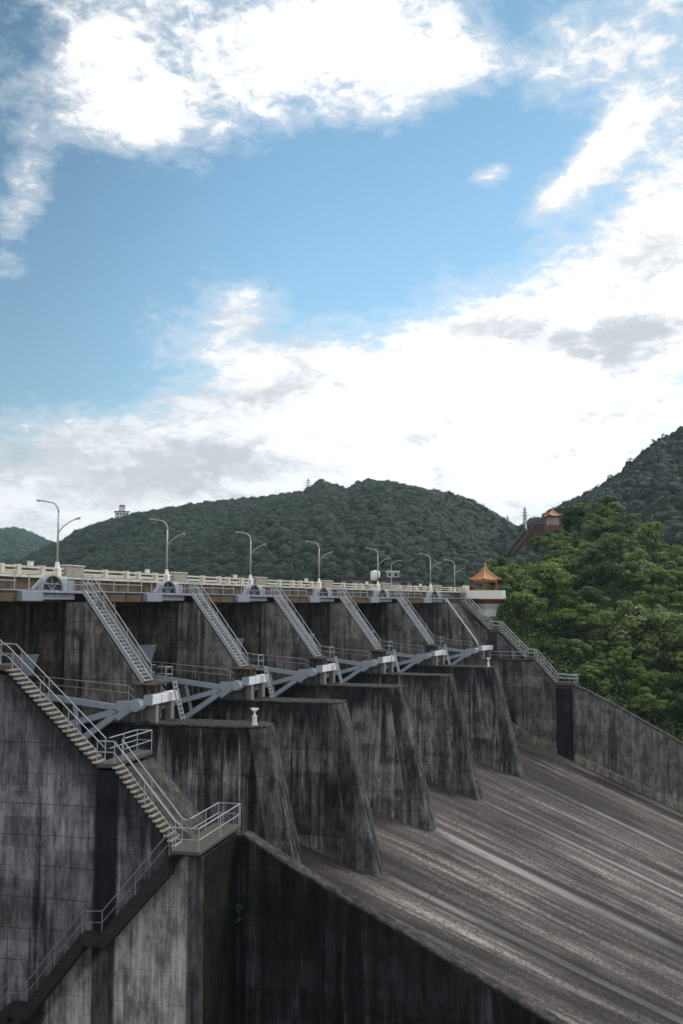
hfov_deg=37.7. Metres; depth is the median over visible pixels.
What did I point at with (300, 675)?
radial gate
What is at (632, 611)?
broadleaf tree
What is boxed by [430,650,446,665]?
trunnion girder
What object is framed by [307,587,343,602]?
gate hoist
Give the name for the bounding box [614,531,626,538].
broadleaf tree
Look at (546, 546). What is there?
broadleaf tree
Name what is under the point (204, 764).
spillway pier
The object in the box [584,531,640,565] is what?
broadleaf tree
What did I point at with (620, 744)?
training wall
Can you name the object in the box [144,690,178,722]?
trunnion girder
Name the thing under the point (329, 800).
spillway pier
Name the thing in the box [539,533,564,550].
broadleaf tree
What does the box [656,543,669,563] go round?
broadleaf tree
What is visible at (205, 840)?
concrete stairs
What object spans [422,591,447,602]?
gate hoist
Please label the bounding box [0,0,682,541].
sky
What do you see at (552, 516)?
pavilion
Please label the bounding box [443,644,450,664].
steel ladder
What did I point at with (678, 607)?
broadleaf tree
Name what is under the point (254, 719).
valve post
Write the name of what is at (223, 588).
service railing
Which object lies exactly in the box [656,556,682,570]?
broadleaf tree
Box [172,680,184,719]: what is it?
steel ladder
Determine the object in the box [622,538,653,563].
broadleaf tree
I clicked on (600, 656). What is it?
broadleaf tree
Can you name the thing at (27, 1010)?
concrete stairs
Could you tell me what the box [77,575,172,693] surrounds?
steel stairs
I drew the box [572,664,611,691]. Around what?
broadleaf tree
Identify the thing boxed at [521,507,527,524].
transmission tower
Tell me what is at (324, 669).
trunnion girder
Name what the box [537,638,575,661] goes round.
broadleaf tree
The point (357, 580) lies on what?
control building
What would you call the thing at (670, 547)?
hill
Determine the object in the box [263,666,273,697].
steel ladder
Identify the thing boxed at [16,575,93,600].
gate hoist
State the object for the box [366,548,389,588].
street lamp
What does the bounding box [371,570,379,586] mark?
water tank
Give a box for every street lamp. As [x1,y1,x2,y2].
[36,499,80,575]
[149,518,185,580]
[235,531,265,584]
[306,541,332,586]
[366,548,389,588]
[391,560,400,589]
[419,553,440,590]
[444,559,463,590]
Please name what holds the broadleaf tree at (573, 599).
on the hillside ground
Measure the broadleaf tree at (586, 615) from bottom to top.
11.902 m
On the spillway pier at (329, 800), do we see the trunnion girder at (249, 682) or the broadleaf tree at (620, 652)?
the trunnion girder at (249, 682)
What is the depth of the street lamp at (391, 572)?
163.50 m
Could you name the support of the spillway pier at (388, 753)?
on the spillway chute
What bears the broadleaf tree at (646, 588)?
on the hillside ground
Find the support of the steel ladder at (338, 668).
on the spillway pier at (388, 753)
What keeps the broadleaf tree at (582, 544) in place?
on the hillside ground
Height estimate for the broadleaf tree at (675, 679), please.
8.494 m
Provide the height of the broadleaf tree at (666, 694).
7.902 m
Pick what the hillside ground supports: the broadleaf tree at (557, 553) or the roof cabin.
the broadleaf tree at (557, 553)
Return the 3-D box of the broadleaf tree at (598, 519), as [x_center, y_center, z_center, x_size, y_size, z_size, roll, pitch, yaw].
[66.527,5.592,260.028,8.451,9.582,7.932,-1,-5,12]
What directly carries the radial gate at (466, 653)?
attached to the abutment wall at (530, 687)
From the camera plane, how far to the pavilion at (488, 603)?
163.54 m
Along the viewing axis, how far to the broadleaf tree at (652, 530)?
247.75 m
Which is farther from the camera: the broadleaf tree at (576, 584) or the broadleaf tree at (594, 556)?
the broadleaf tree at (594, 556)
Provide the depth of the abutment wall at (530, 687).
147.18 m
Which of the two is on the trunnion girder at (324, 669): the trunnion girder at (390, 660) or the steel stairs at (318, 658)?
the steel stairs at (318, 658)
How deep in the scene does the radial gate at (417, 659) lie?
131.91 m
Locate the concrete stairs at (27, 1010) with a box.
[0,832,174,1023]
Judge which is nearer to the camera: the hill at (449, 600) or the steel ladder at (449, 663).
the steel ladder at (449, 663)
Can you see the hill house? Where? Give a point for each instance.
(120, 512)
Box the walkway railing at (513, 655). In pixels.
[491,651,525,658]
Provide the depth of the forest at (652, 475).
547.17 m
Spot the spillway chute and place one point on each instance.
(550, 881)
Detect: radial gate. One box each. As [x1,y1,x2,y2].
[9,601,145,738]
[62,594,243,718]
[186,596,317,696]
[255,597,378,682]
[334,598,431,671]
[392,599,478,664]
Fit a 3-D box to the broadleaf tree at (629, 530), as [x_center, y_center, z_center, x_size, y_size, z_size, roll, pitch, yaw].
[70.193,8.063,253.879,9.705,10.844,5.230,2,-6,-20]
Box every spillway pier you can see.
[0,602,303,864]
[112,602,383,875]
[214,603,436,831]
[292,603,482,800]
[355,603,523,777]
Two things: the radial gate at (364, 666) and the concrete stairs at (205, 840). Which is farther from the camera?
the radial gate at (364, 666)
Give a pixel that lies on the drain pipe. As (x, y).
(446, 600)
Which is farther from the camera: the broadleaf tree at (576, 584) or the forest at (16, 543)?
the forest at (16, 543)
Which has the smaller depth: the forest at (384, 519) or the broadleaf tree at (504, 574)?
the broadleaf tree at (504, 574)
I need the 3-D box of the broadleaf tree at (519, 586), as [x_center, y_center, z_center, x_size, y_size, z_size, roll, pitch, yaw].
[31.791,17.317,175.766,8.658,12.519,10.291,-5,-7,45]
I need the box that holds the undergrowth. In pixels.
[480,523,682,741]
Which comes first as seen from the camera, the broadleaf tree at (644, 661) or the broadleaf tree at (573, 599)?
the broadleaf tree at (644, 661)
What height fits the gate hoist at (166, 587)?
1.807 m
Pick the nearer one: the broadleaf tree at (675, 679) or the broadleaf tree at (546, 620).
the broadleaf tree at (675, 679)
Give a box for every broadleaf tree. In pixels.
[476,584,493,589]
[481,558,494,586]
[482,572,506,607]
[491,562,527,584]
[493,575,540,627]
[495,556,516,566]
[498,558,527,586]
[506,589,547,643]
[522,561,579,632]
[523,564,536,593]
[528,535,541,560]
[531,597,553,637]
[535,538,554,563]
[536,561,563,613]
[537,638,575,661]
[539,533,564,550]
[541,528,562,553]
[545,556,577,574]
[546,549,564,557]
[549,601,615,650]
[554,502,606,529]
[559,529,571,536]
[561,536,573,555]
[561,544,585,574]
[561,639,593,667]
[562,585,612,610]
[563,520,573,531]
[567,540,593,572]
[568,575,592,598]
[570,530,578,541]
[570,538,590,570]
[571,548,605,587]
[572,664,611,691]
[577,560,626,607]
[581,502,602,522]
[581,514,610,540]
[583,521,625,551]
[583,597,665,660]
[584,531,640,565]
[587,658,606,681]
[588,640,602,659]
[592,535,629,564]
[593,507,614,527]
[594,493,640,527]
[594,640,619,672]
[604,523,636,553]
[605,559,649,598]
[608,512,625,522]
[608,645,637,680]
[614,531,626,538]
[614,546,658,595]
[616,545,662,590]
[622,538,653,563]
[624,666,658,694]
[625,603,682,672]
[626,521,666,561]
[627,535,650,556]
[627,583,682,612]
[628,655,654,670]
[629,686,667,721]
[640,584,666,607]
[644,566,676,593]
[649,669,670,693]
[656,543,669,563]
[656,543,682,570]
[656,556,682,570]
[658,658,682,689]
[660,688,682,722]
[666,583,682,600]
[667,569,682,602]
[668,602,682,612]
[669,672,682,693]
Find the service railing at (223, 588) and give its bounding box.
[0,572,420,597]
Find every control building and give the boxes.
[338,577,371,588]
[379,577,414,589]
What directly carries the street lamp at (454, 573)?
on the dam bridge
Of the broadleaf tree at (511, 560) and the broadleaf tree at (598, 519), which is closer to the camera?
the broadleaf tree at (511, 560)
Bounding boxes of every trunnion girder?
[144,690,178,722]
[242,674,267,699]
[316,663,337,684]
[378,655,395,673]
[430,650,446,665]
[478,645,492,658]
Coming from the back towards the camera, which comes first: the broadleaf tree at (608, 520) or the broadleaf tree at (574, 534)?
the broadleaf tree at (608, 520)
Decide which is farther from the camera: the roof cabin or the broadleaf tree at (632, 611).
the roof cabin
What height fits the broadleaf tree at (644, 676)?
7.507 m
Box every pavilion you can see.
[465,563,505,624]
[543,507,562,536]
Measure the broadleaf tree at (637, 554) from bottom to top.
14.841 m
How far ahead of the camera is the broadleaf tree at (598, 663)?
155.06 m
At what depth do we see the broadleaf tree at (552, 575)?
176.21 m
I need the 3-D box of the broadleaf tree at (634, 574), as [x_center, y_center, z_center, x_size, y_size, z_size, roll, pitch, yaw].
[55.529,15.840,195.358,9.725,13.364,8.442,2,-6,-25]
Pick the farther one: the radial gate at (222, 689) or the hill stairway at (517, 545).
the hill stairway at (517, 545)
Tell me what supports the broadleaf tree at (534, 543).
on the hillside ground
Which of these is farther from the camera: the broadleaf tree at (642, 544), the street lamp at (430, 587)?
the broadleaf tree at (642, 544)
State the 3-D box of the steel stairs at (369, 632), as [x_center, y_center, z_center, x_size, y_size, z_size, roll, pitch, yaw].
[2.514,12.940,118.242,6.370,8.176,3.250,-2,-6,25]
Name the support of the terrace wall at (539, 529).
on the hillside ground
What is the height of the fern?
1.170 m
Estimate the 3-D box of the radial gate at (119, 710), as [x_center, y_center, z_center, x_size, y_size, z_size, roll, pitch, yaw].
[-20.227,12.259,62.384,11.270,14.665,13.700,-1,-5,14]
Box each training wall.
[236,830,569,1023]
[574,685,682,812]
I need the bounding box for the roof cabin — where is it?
[386,571,399,576]
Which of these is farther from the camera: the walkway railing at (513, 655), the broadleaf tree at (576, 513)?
the broadleaf tree at (576, 513)
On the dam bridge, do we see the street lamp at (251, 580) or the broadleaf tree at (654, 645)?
the street lamp at (251, 580)
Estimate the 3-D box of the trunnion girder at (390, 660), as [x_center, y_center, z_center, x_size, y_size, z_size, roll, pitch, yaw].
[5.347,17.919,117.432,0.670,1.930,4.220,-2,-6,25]
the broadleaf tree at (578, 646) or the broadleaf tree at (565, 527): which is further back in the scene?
the broadleaf tree at (565, 527)
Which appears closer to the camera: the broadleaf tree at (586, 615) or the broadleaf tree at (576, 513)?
the broadleaf tree at (586, 615)
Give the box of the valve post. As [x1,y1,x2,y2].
[251,708,258,724]
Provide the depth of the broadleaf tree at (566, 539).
244.35 m
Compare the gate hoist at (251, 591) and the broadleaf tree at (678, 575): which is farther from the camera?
the broadleaf tree at (678, 575)
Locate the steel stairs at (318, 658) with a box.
[269,584,333,664]
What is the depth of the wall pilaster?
142.57 m
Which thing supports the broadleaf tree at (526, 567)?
on the hillside ground
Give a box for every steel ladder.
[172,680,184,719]
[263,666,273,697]
[334,656,342,682]
[393,649,399,672]
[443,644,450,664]
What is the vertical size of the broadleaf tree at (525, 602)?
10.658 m
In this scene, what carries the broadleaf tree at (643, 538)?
on the hillside ground
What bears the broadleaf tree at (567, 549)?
on the hillside ground
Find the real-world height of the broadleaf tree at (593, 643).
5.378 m
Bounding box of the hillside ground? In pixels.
[496,527,682,733]
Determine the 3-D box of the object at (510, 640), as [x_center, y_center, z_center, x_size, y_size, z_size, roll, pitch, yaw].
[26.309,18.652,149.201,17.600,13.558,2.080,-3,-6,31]
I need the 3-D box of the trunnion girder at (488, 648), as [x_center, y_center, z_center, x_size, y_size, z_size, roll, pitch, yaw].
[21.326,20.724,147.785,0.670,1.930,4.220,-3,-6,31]
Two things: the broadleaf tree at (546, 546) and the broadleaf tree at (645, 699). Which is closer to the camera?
the broadleaf tree at (645, 699)
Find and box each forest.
[0,526,53,562]
[5,478,516,601]
[467,426,682,587]
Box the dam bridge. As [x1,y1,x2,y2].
[0,563,477,605]
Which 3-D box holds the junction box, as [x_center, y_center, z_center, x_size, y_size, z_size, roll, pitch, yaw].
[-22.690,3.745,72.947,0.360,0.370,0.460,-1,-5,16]
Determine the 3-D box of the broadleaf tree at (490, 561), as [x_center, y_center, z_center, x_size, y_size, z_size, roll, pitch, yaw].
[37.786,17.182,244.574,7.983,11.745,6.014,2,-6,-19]
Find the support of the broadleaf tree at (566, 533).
on the hillside ground
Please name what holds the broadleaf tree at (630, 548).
on the hillside ground
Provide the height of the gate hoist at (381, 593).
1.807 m
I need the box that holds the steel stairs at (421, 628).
[396,589,443,650]
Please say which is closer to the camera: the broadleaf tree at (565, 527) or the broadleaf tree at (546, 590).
the broadleaf tree at (546, 590)
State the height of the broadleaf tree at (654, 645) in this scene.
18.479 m
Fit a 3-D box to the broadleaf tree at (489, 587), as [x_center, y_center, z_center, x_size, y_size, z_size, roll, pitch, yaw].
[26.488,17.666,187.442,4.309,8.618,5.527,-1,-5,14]
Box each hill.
[69,506,460,602]
[456,500,682,602]
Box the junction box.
[27,561,33,565]
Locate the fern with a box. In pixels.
[235,901,243,923]
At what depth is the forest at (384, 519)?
575.96 m
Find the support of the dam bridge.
on the abutment wall at (79, 831)
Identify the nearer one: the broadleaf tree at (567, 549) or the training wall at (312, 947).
the training wall at (312, 947)
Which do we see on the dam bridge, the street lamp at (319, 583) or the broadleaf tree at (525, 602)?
the street lamp at (319, 583)
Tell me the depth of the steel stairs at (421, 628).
133.55 m
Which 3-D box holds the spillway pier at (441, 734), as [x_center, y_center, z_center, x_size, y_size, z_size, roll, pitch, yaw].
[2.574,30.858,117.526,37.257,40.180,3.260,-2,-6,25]
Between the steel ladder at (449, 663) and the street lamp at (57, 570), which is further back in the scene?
the steel ladder at (449, 663)
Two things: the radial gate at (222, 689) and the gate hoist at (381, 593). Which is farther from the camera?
the gate hoist at (381, 593)
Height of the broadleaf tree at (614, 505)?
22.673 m
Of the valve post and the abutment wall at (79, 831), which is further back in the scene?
the valve post
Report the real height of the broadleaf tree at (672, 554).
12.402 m
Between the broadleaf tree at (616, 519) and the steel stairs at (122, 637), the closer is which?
the steel stairs at (122, 637)
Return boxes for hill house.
[114,505,129,517]
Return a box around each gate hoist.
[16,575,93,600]
[143,581,198,601]
[235,584,277,601]
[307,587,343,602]
[368,589,399,602]
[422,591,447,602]
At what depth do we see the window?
214.41 m
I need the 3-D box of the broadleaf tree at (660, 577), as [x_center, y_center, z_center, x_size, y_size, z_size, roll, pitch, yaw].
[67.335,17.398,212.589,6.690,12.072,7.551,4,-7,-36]
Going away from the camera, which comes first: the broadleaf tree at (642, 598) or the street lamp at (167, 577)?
the street lamp at (167, 577)
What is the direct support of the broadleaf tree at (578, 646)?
on the hillside ground
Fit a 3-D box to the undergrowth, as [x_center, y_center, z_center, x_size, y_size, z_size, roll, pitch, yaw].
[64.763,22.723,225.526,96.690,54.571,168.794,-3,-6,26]
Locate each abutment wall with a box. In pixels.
[0,670,239,1023]
[411,603,575,754]
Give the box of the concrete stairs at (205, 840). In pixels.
[0,640,240,855]
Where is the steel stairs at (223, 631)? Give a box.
[187,580,263,676]
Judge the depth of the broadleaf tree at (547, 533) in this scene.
261.58 m
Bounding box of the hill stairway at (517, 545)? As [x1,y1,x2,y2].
[504,525,533,558]
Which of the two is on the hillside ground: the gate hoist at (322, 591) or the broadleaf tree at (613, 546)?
the broadleaf tree at (613, 546)
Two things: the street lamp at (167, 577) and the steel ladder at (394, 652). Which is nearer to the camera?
the street lamp at (167, 577)
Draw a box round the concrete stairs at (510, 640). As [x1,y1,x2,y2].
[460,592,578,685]
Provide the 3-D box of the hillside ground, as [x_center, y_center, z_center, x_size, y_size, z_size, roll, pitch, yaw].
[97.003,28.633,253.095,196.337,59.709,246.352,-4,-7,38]
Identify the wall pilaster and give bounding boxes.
[558,688,573,760]
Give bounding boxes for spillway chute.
[300,734,682,1023]
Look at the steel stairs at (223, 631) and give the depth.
85.94 m
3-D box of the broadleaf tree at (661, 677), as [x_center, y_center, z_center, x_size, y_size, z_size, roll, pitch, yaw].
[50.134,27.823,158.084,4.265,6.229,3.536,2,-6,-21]
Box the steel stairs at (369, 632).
[336,587,392,656]
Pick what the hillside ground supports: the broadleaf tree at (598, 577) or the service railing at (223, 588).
the broadleaf tree at (598, 577)
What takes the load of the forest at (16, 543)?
on the hill
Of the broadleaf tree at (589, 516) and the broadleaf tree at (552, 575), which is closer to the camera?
the broadleaf tree at (552, 575)
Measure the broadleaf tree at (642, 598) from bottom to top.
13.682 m
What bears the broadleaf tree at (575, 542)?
on the hillside ground
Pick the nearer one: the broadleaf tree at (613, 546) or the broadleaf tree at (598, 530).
the broadleaf tree at (613, 546)
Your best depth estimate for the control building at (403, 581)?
214.43 m
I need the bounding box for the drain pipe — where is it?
[445,598,477,643]
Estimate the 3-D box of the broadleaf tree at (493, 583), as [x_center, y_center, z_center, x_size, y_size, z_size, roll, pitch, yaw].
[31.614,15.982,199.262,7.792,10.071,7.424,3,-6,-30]
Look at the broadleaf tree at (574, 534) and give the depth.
256.09 m
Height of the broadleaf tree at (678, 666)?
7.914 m
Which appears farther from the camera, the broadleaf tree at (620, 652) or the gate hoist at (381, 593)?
the broadleaf tree at (620, 652)
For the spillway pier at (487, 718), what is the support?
on the spillway chute
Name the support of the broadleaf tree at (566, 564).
on the hillside ground
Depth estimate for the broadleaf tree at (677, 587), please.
200.79 m
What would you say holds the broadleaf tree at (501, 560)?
on the hillside ground
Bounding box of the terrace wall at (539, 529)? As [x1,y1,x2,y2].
[526,522,544,547]
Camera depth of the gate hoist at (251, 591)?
101.26 m
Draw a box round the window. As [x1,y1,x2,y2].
[400,582,406,588]

